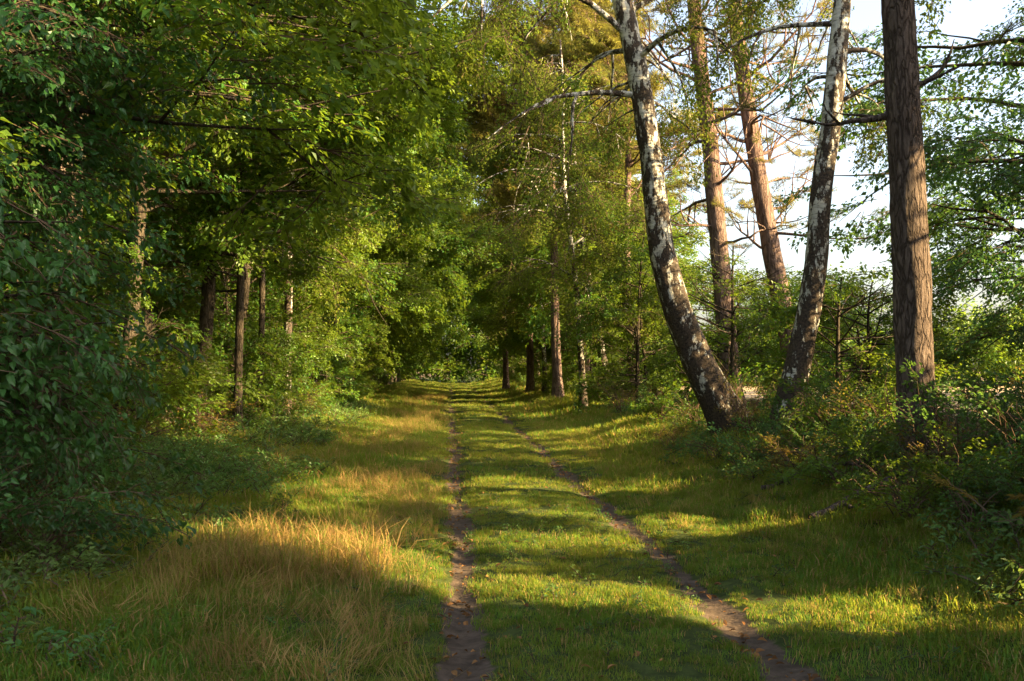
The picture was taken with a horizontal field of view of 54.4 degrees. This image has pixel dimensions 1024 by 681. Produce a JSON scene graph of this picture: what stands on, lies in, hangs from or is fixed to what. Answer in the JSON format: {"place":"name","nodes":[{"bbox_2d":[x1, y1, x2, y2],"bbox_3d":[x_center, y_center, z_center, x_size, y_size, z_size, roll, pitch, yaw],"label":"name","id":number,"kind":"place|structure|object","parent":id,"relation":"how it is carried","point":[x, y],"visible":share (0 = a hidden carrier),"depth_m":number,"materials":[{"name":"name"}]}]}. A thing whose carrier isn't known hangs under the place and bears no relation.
{"place":"outdoors","nodes":[
{"label":"outdoors","id":0,"kind":"place"},
{"bbox_2d":[0,371,1023,680],"bbox_3d":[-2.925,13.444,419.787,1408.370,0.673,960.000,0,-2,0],"label":"ground","id":1,"kind":"structure","parent":0,"point":[464,659],"depth_m":6.79,"materials":[{"name":"soil"}]},
{"bbox_2d":[0,438,128,516],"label":"shrub","id":2,"kind":"object","parent":1,"relation":"on","point":[59,495],"visible":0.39,"depth_m":8.82,"materials":[{"name":"green plant"}]},
{"bbox_2d":[0,199,156,467],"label":"young tree","id":3,"kind":"object","parent":1,"relation":"on","point":[101,290],"visible":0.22,"depth_m":11.04,"materials":[{"name":"green plant"}]},
{"bbox_2d":[3,424,153,502],"bbox_3d":[-4.453,1.277,9.824,1.650,0.944,1.527,0,-2,0],"label":"shrub","id":4,"kind":"object","parent":1,"relation":"on","point":[107,463],"visible":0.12,"depth_m":9.95,"materials":[{"name":"green plant"}]},
{"bbox_2d":[0,195,164,413],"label":"young tree","id":5,"kind":"object","parent":1,"relation":"on","point":[133,254],"visible":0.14,"depth_m":13.40,"materials":[{"name":"green plant"}]},
{"bbox_2d":[3,387,168,482],"bbox_3d":[-5.212,1.209,11.954,2.650,1.324,1.674,-1,-2,27],"label":"shrub","id":6,"kind":"object","parent":1,"relation":"on","point":[136,435],"visible":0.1,"depth_m":12.21,"materials":[{"name":"green plant"}]},
{"bbox_2d":[3,10,181,244],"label":"deciduous tree","id":7,"kind":"object","parent":1,"relation":"on","point":[160,157],"visible":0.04,"depth_m":17.69,"materials":[{"name":"green plant"}]},
{"bbox_2d":[0,451,195,569],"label":"shrub","id":8,"kind":"object","parent":1,"relation":"on","point":[76,518],"visible":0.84,"depth_m":7.33,"materials":[{"name":"green plant"}]},
{"bbox_2d":[0,0,204,513],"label":"cherry tree","id":9,"kind":"object","parent":1,"relation":"on","point":[27,399],"visible":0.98,"depth_m":7.70,"materials":[{"name":"green plant"}]},
{"bbox_2d":[7,214,216,402],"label":"young tree","id":10,"kind":"object","parent":1,"relation":"on","point":[180,306],"visible":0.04,"depth_m":20.80,"materials":[{"name":"green plant"}]},
{"bbox_2d":[0,0,277,495],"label":"cherry tree","id":11,"kind":"object","parent":1,"relation":"on","point":[91,162],"visible":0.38,"depth_m":10.08,"materials":[{"name":"green plant"}]},
{"bbox_2d":[2,4,295,426],"bbox_3d":[-8.065,-4.934,19.594,9.738,14.155,8.744,0,-2,0],"label":"deciduous tree","id":12,"kind":"object","parent":1,"relation":"on","point":[249,164],"visible":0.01,"depth_m":18.49,"materials":[{"name":"green plant"}]},
{"bbox_2d":[0,430,336,672],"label":"weeds","id":13,"kind":"object","parent":1,"relation":"on","point":[248,464],"visible":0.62,"depth_m":9.37,"materials":[{"name":"plant"}]},
{"bbox_2d":[76,321,276,441],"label":"young tree","id":14,"kind":"object","parent":1,"relation":"on","point":[175,385],"visible":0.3,"depth_m":15.79,"materials":[{"name":"green plant"}]},
{"bbox_2d":[98,307,263,435],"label":"young tree","id":15,"kind":"object","parent":1,"relation":"on","point":[165,352],"visible":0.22,"depth_m":17.90,"materials":[{"name":"green plant"}]},
{"bbox_2d":[78,273,293,423],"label":"young tree","id":16,"kind":"object","parent":1,"relation":"on","point":[231,332],"visible":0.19,"depth_m":22.51,"materials":[{"name":"green plant"}]},
{"bbox_2d":[107,228,276,365],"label":"young tree","id":17,"kind":"object","parent":1,"relation":"on","point":[222,300],"visible":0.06,"depth_m":25.73,"materials":[{"name":"green plant"}]},
{"bbox_2d":[0,0,385,385],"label":"deciduous tree","id":18,"kind":"object","parent":1,"relation":"on","point":[366,133],"visible":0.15,"depth_m":14.60,"materials":[{"name":"green plant"}]},
{"bbox_2d":[0,439,462,680],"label":"dry grass","id":19,"kind":"structure","parent":1,"relation":"on","point":[391,477],"depth_m":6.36,"materials":[{"name":"plant"}]},
{"bbox_2d":[163,320,302,419],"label":"young tree","id":20,"kind":"object","parent":1,"relation":"on","point":[276,360],"visible":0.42,"depth_m":22.42,"materials":[{"name":"green plant"}]},
{"bbox_2d":[0,0,469,268],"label":"deciduous tree","id":21,"kind":"object","parent":1,"relation":"on","point":[361,42],"visible":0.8,"depth_m":9.55,"materials":[{"name":"green plant"}]},
{"bbox_2d":[154,257,322,407],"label":"young tree","id":22,"kind":"object","parent":1,"relation":"on","point":[226,317],"visible":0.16,"depth_m":24.36,"materials":[{"name":"green plant"}]},
{"bbox_2d":[209,382,306,431],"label":"shrub","id":23,"kind":"object","parent":1,"relation":"on","point":[252,410],"visible":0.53,"depth_m":21.22,"materials":[{"name":"green plant"}]},
{"bbox_2d":[147,398,383,455],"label":"weeds","id":24,"kind":"object","parent":1,"relation":"on","point":[306,428],"visible":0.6,"depth_m":20.01,"materials":[{"name":"plant"}]},
{"bbox_2d":[16,0,533,435],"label":"deciduous tree","id":25,"kind":"object","parent":1,"relation":"on","point":[394,129],"visible":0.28,"depth_m":17.56,"materials":[{"name":"green plant"}]},
{"bbox_2d":[111,1,446,421],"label":"deciduous tree","id":26,"kind":"object","parent":1,"relation":"on","point":[206,319],"visible":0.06,"depth_m":20.41,"materials":[{"name":"green plant"}]},
{"bbox_2d":[227,322,345,403],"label":"young tree","id":27,"kind":"object","parent":1,"relation":"on","point":[313,380],"visible":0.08,"depth_m":27.97,"materials":[{"name":"green plant"}]},
{"bbox_2d":[148,4,426,413],"bbox_3d":[-6.855,-5.881,28.267,9.048,16.170,11.096,0,-2,0],"label":"deciduous tree","id":28,"kind":"object","parent":1,"relation":"on","point":[353,254],"visible":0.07,"depth_m":28.80,"materials":[{"name":"green plant"}]},
{"bbox_2d":[149,0,427,414],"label":"deciduous tree","id":29,"kind":"object","parent":1,"relation":"on","point":[262,300],"visible":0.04,"depth_m":23.22,"materials":[{"name":"green plant"}]},
{"bbox_2d":[181,18,405,414],"bbox_3d":[-6.021,-3.682,26.331,6.695,11.923,5.963,0,-2,0],"label":"deciduous tree","id":30,"kind":"object","parent":1,"relation":"on","point":[288,303],"visible":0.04,"depth_m":25.98,"materials":[{"name":"green plant"}]},
{"bbox_2d":[220,296,379,413],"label":"young tree","id":31,"kind":"object","parent":1,"relation":"on","point":[317,355],"visible":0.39,"depth_m":26.55,"materials":[{"name":"green plant"}]},
{"bbox_2d":[254,309,365,399],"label":"young tree","id":32,"kind":"object","parent":1,"relation":"on","point":[342,373],"visible":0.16,"depth_m":31.64,"materials":[{"name":"green plant"}]},
{"bbox_2d":[121,0,509,427],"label":"deciduous tree","id":33,"kind":"object","parent":1,"relation":"on","point":[299,271],"visible":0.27,"depth_m":19.21,"materials":[{"name":"green plant"}]},
{"bbox_2d":[159,2,471,413],"bbox_3d":[-5.652,-5.186,24.307,9.505,14.548,10.832,0,-2,0],"label":"deciduous tree","id":34,"kind":"object","parent":1,"relation":"on","point":[247,280],"visible":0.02,"depth_m":24.48,"materials":[{"name":"green plant"}]},
{"bbox_2d":[183,12,462,399],"bbox_3d":[-6.486,-5.615,31.711,10.304,15.778,9.730,0,-2,0],"label":"deciduous tree","id":35,"kind":"object","parent":1,"relation":"on","point":[403,281],"visible":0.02,"depth_m":32.20,"materials":[{"name":"green plant"}]},
{"bbox_2d":[215,19,478,390],"bbox_3d":[-6.586,-5.999,35.052,10.757,16.778,10.593,0,-2,0],"label":"deciduous tree","id":36,"kind":"object","parent":1,"relation":"on","point":[356,316],"visible":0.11,"depth_m":36.33,"materials":[{"name":"green plant"}]},
{"bbox_2d":[114,0,587,325],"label":"deciduous tree","id":37,"kind":"object","parent":1,"relation":"on","point":[312,289],"visible":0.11,"depth_m":20.65,"materials":[{"name":"green plant"}]},
{"bbox_2d":[253,1,461,392],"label":"deciduous tree","id":38,"kind":"object","parent":1,"relation":"on","point":[394,333],"visible":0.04,"depth_m":44.96,"materials":[{"name":"green plant"}]},
{"bbox_2d":[314,392,451,459],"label":"dry grass","id":39,"kind":"structure","parent":1,"relation":"on","point":[425,412],"depth_m":25.65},
{"bbox_2d":[299,104,476,383],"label":"deciduous tree","id":40,"kind":"object","parent":1,"relation":"on","point":[406,360],"visible":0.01,"depth_m":56.61,"materials":[{"name":"green plant"}]},
{"bbox_2d":[282,34,513,382],"bbox_3d":[-5.106,-5.425,39.322,10.359,15.837,11.710,0,-2,0],"label":"deciduous tree","id":41,"kind":"object","parent":1,"relation":"on","point":[430,253],"visible":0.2,"depth_m":38.61,"materials":[{"name":"green plant"}]},
{"bbox_2d":[295,121,500,377],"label":"deciduous tree","id":42,"kind":"object","parent":1,"relation":"on","point":[438,276],"visible":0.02,"depth_m":46.27,"materials":[{"name":"green plant"}]},
{"bbox_2d":[372,207,470,378],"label":"deciduous tree","id":43,"kind":"object","parent":1,"relation":"on","point":[437,340],"visible":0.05,"depth_m":74.22,"materials":[{"name":"green plant"}]},
{"bbox_2d":[313,272,541,382],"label":"distant forest","id":44,"kind":"object","parent":1,"relation":"on","point":[460,367],"visible":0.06,"depth_m":118.65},
{"bbox_2d":[415,428,500,680],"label":"fallen leaves","id":45,"kind":"object","parent":1,"relation":"on","point":[453,672],"visible":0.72,"depth_m":7.51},
{"bbox_2d":[338,377,654,422],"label":"grass","id":46,"kind":"structure","parent":1,"relation":"on","point":[492,390],"depth_m":43.76,"materials":[{"name":"plant"}]},
{"bbox_2d":[136,402,858,495],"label":"grass","id":47,"kind":"structure","parent":1,"relation":"on","point":[649,472],"depth_m":17.53,"materials":[{"name":"plant"}]},
{"bbox_2d":[455,26,547,391],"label":"pine tree","id":48,"kind":"object","parent":1,"relation":"on","point":[530,382],"visible":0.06,"depth_m":53.82,"materials":[{"name":"green plant"}]},
{"bbox_2d":[465,211,550,367],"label":"deciduous tree","id":49,"kind":"object","parent":1,"relation":"on","point":[513,337],"visible":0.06,"depth_m":57.76,"materials":[{"name":"green plant"}]},
{"bbox_2d":[0,446,1023,680],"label":"grass","id":50,"kind":"structure","parent":1,"relation":"on","point":[874,571],"depth_m":6.80,"materials":[{"name":"plant"}]},
{"bbox_2d":[465,97,593,392],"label":"birch tree","id":51,"kind":"object","parent":1,"relation":"on","point":[502,322],"visible":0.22,"depth_m":47.69,"materials":[{"name":"green plant"}]},
{"bbox_2d":[441,0,639,399],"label":"pine tree","id":52,"kind":"object","parent":1,"relation":"on","point":[482,121],"visible":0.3,"depth_m":40.12,"materials":[{"name":"green plant"}]},
{"bbox_2d":[70,490,1023,680],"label":"weeds","id":53,"kind":"object","parent":1,"relation":"on","point":[549,586],"visible":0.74,"depth_m":7.45,"materials":[{"name":"plant"}]},
{"bbox_2d":[449,40,668,408],"bbox_3d":[1.751,-3.677,32.254,7.583,12.128,6.124,0,-2,0],"label":"birch tree","id":54,"kind":"object","parent":1,"relation":"on","point":[565,217],"visible":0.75,"depth_m":30.99,"materials":[{"name":"green plant"}]},
{"bbox_2d":[469,90,687,369],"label":"deciduous tree","id":55,"kind":"object","parent":1,"relation":"on","point":[531,325],"visible":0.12,"depth_m":44.48,"materials":[{"name":"green plant"}]},
{"bbox_2d":[521,89,640,371],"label":"birch tree","id":56,"kind":"object","parent":1,"relation":"on","point":[568,279],"visible":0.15,"depth_m":39.85,"materials":[{"name":"green plant"}]},
{"bbox_2d":[375,0,799,435],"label":"birch tree","id":57,"kind":"object","parent":1,"relation":"on","point":[702,370],"visible":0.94,"depth_m":17.87,"materials":[{"name":"green plant"}]},
{"bbox_2d":[532,267,644,390],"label":"young tree","id":58,"kind":"object","parent":1,"relation":"on","point":[574,367],"visible":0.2,"depth_m":43.28,"materials":[{"name":"green plant"}]},
{"bbox_2d":[500,0,677,372],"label":"pine tree","id":59,"kind":"object","parent":1,"relation":"on","point":[543,36],"visible":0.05,"depth_m":44.87,"materials":[{"name":"green plant"}]},
{"bbox_2d":[536,212,701,414],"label":"young tree","id":60,"kind":"object","parent":1,"relation":"on","point":[615,277],"visible":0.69,"depth_m":30.45,"materials":[{"name":"green plant"}]},
{"bbox_2d":[566,284,680,394],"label":"young tree","id":61,"kind":"object","parent":1,"relation":"on","point":[603,351],"visible":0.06,"depth_m":36.11,"materials":[{"name":"green plant"}]},
{"bbox_2d":[537,0,738,395],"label":"pine tree","id":62,"kind":"object","parent":1,"relation":"on","point":[593,30],"visible":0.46,"depth_m":36.41,"materials":[{"name":"green plant"}]},
{"bbox_2d":[569,165,714,393],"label":"young tree","id":63,"kind":"object","parent":1,"relation":"on","point":[706,294],"visible":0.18,"depth_m":34.55,"materials":[{"name":"green plant"}]},
{"bbox_2d":[577,263,709,391],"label":"young tree","id":64,"kind":"object","parent":1,"relation":"on","point":[652,334],"visible":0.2,"depth_m":32.76,"materials":[{"name":"green plant"}]},
{"bbox_2d":[625,366,699,420],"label":"shrub","id":65,"kind":"object","parent":1,"relation":"on","point":[658,405],"visible":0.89,"depth_m":22.41,"materials":[{"name":"green plant"}]},
{"bbox_2d":[641,373,704,426],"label":"shrub","id":66,"kind":"object","parent":1,"relation":"on","point":[694,413],"visible":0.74,"depth_m":19.21,"materials":[{"name":"green plant"}]},
{"bbox_2d":[658,425,738,467],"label":"bramble","id":67,"kind":"object","parent":1,"relation":"on","point":[694,444],"visible":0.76,"depth_m":15.16,"materials":[{"name":"green plant"}]},
{"bbox_2d":[512,429,913,680],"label":"fallen leaves","id":68,"kind":"object","parent":1,"relation":"on","point":[814,676],"depth_m":8.18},
{"bbox_2d":[626,257,800,398],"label":"young tree","id":69,"kind":"object","parent":1,"relation":"on","point":[650,295],"visible":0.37,"depth_m":29.46,"materials":[{"name":"green plant"}]},
{"bbox_2d":[569,0,876,404],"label":"pine tree","id":70,"kind":"object","parent":1,"relation":"on","point":[716,212],"visible":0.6,"depth_m":27.88,"materials":[{"name":"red plant"}]},
{"bbox_2d":[639,223,830,403],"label":"young tree","id":71,"kind":"object","parent":1,"relation":"on","point":[717,340],"visible":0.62,"depth_m":24.32,"materials":[{"name":"green plant"}]},
{"bbox_2d":[599,0,889,404],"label":"pine tree","id":72,"kind":"object","parent":1,"relation":"on","point":[762,199],"visible":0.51,"depth_m":27.96,"materials":[{"name":"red plant"}]},
{"bbox_2d":[598,392,892,450],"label":"weeds","id":73,"kind":"object","parent":1,"relation":"on","point":[625,409],"visible":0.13,"depth_m":20.19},
{"bbox_2d":[714,367,782,438],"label":"shrub","id":74,"kind":"object","parent":1,"relation":"on","point":[742,411],"visible":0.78,"depth_m":16.82,"materials":[{"name":"green plant"}]},
{"bbox_2d":[646,263,866,395],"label":"young tree","id":75,"kind":"object","parent":1,"relation":"on","point":[748,304],"visible":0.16,"depth_m":32.40,"materials":[{"name":"green plant"}]},
{"bbox_2d":[707,415,818,471],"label":"bramble","id":76,"kind":"object","parent":1,"relation":"on","point":[771,432],"visible":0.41,"depth_m":13.71,"materials":[{"name":"green plant"}]},
{"bbox_2d":[532,406,1023,679],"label":"dry grass","id":77,"kind":"structure","parent":1,"relation":"on","point":[756,498],"depth_m":9.95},
{"bbox_2d":[749,391,832,440],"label":"bramble","id":78,"kind":"object","parent":1,"relation":"on","point":[774,399],"visible":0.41,"depth_m":14.64,"materials":[{"name":"green plant"}]},
{"bbox_2d":[747,422,846,460],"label":"fern","id":79,"kind":"object","parent":1,"relation":"on","point":[793,434],"visible":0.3,"depth_m":13.12,"materials":[{"name":"green plant"}]},
{"bbox_2d":[755,430,840,484],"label":"bramble","id":80,"kind":"object","parent":1,"relation":"on","point":[774,460],"visible":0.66,"depth_m":12.21,"materials":[{"name":"green plant"}]},
{"bbox_2d":[772,356,895,438],"bbox_3d":[4.753,0.924,13.865,1.878,1.433,2.088,0,-2,0],"label":"shrub","id":81,"kind":"object","parent":1,"relation":"on","point":[818,385],"visible":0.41,"depth_m":14.30,"materials":[{"name":"green plant"}]},
{"bbox_2d":[774,378,895,451],"bbox_3d":[4.548,1.107,13.239,2.201,1.211,1.322,0,-2,0],"label":"shrub","id":82,"kind":"object","parent":1,"relation":"on","point":[845,405],"visible":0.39,"depth_m":13.04,"materials":[{"name":"green plant"}]},
{"bbox_2d":[665,0,1006,438],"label":"birch tree","id":83,"kind":"object","parent":1,"relation":"on","point":[799,356],"visible":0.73,"depth_m":15.51,"materials":[{"name":"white plant"}]},
{"bbox_2d":[659,294,1023,385],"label":"distant treeline","id":84,"kind":"object","parent":1,"relation":"on","point":[1002,357],"visible":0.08,"depth_m":81.71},
{"bbox_2d":[795,344,894,427],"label":"shrub","id":85,"kind":"object","parent":1,"relation":"on","point":[831,361],"visible":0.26,"depth_m":14.73,"materials":[{"name":"green plant"}]},
{"bbox_2d":[729,253,961,414],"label":"young tree","id":86,"kind":"object","parent":1,"relation":"on","point":[787,322],"visible":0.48,"depth_m":21.05,"materials":[{"name":"green plant"}]},
{"bbox_2d":[770,417,928,497],"bbox_3d":[3.631,1.284,10.874,1.735,0.987,1.435,0,-2,0],"label":"bramble","id":87,"kind":"object","parent":1,"relation":"on","point":[874,446],"visible":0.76,"depth_m":10.84,"materials":[{"name":"green plant"}]},
{"bbox_2d":[802,409,900,468],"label":"bramble","id":88,"kind":"object","parent":1,"relation":"on","point":[835,448],"visible":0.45,"depth_m":11.89,"materials":[{"name":"green plant"}]},
{"bbox_2d":[762,290,975,401],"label":"young tree","id":89,"kind":"object","parent":1,"relation":"on","point":[830,333],"visible":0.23,"depth_m":29.60,"materials":[{"name":"green plant"}]},
{"bbox_2d":[718,427,1023,612],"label":"weeds","id":90,"kind":"object","parent":1,"relation":"on","point":[1012,564],"visible":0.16,"depth_m":7.68,"materials":[{"name":"plant"}]},
{"bbox_2d":[725,0,1023,461],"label":"pine tree","id":91,"kind":"object","parent":1,"relation":"on","point":[911,281],"visible":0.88,"depth_m":11.40,"materials":[{"name":"brown plant"}]},
{"bbox_2d":[761,261,1018,399],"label":"young tree","id":92,"kind":"object","parent":1,"relation":"on","point":[881,342],"visible":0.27,"depth_m":23.96,"materials":[{"name":"green plant"}]},
{"bbox_2d":[819,358,967,450],"bbox_3d":[4.685,0.871,12.319,1.648,1.357,1.732,0,-2,0],"label":"shrub","id":93,"kind":"object","parent":1,"relation":"on","point":[871,397],"visible":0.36,"depth_m":12.30,"materials":[{"name":"green plant"}]},
{"bbox_2d":[766,0,1023,280],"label":"oak tree","id":94,"kind":"object","parent":1,"relation":"on","point":[950,210],"visible":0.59,"depth_m":17.52,"materials":[{"name":"green plant"}]},
{"bbox_2d":[837,432,953,504],"bbox_3d":[3.829,1.427,9.783,1.512,0.973,1.294,0,-2,0],"label":"fern","id":95,"kind":"object","parent":1,"relation":"on","point":[892,447],"visible":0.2,"depth_m":9.80,"materials":[{"name":"green plant"}]},
{"bbox_2d":[827,432,1004,525],"bbox_3d":[3.513,1.337,8.911,1.351,1.042,1.307,0,-2,0],"label":"bramble","id":96,"kind":"object","parent":1,"relation":"on","point":[901,493],"visible":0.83,"depth_m":8.75,"materials":[{"name":"green plant"}]},
{"bbox_2d":[872,419,984,477],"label":"bramble","id":97,"kind":"object","parent":1,"relation":"on","point":[945,453],"visible":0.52,"depth_m":10.17,"materials":[{"name":"green plant"}]},
{"bbox_2d":[856,356,1023,466],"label":"shrub","id":98,"kind":"object","parent":1,"relation":"on","point":[944,405],"visible":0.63,"depth_m":10.17,"materials":[{"name":"green plant"}]},
{"bbox_2d":[865,139,1023,386],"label":"oak tree","id":99,"kind":"object","parent":1,"relation":"on","point":[956,267],"visible":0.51,"depth_m":22.55,"materials":[{"name":"green plant"}]},
{"bbox_2d":[896,420,1023,520],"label":"bramble","id":100,"kind":"object","parent":1,"relation":"on","point":[941,466],"visible":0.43,"depth_m":8.68,"materials":[{"name":"green plant"}]},
{"bbox_2d":[898,358,1023,454],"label":"shrub","id":101,"kind":"object","parent":1,"relation":"on","point":[965,382],"visible":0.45,"depth_m":10.76,"materials":[{"name":"green plant"}]},
{"bbox_2d":[917,421,1023,542],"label":"bramble","id":102,"kind":"object","parent":1,"relation":"on","point":[1000,483],"visible":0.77,"depth_m":8.10,"materials":[{"name":"green plant"}]},
{"bbox_2d":[921,472,1023,525],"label":"fallen branch","id":103,"kind":"object","parent":1,"relation":"on","point":[942,482],"visible":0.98,"depth_m":7.18,"materials":[{"name":"wood"}]},
{"bbox_2d":[928,31,1023,221],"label":"oak tree","id":104,"kind":"object","parent":1,"relation":"on","point":[1006,185],"visible":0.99,"depth_m":13.46,"materials":[{"name":"green plant"}]},
{"bbox_2d":[932,379,1023,498],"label":"shrub","id":105,"kind":"object","parent":1,"relation":"on","point":[956,388],"visible":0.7,"depth_m":8.57,"materials":[{"name":"green plant"}]},
{"bbox_2d":[955,369,1023,446],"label":"shrub","id":106,"kind":"object","parent":1,"relation":"on","point":[966,405],"visible":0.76,"depth_m":9.80,"materials":[{"name":"green plant"}]},
{"bbox_2d":[414,0,1023,370],"label":"sky","id":107,"kind":"structure","parent":0,"point":[967,18],"materials":[{"name":"white"}]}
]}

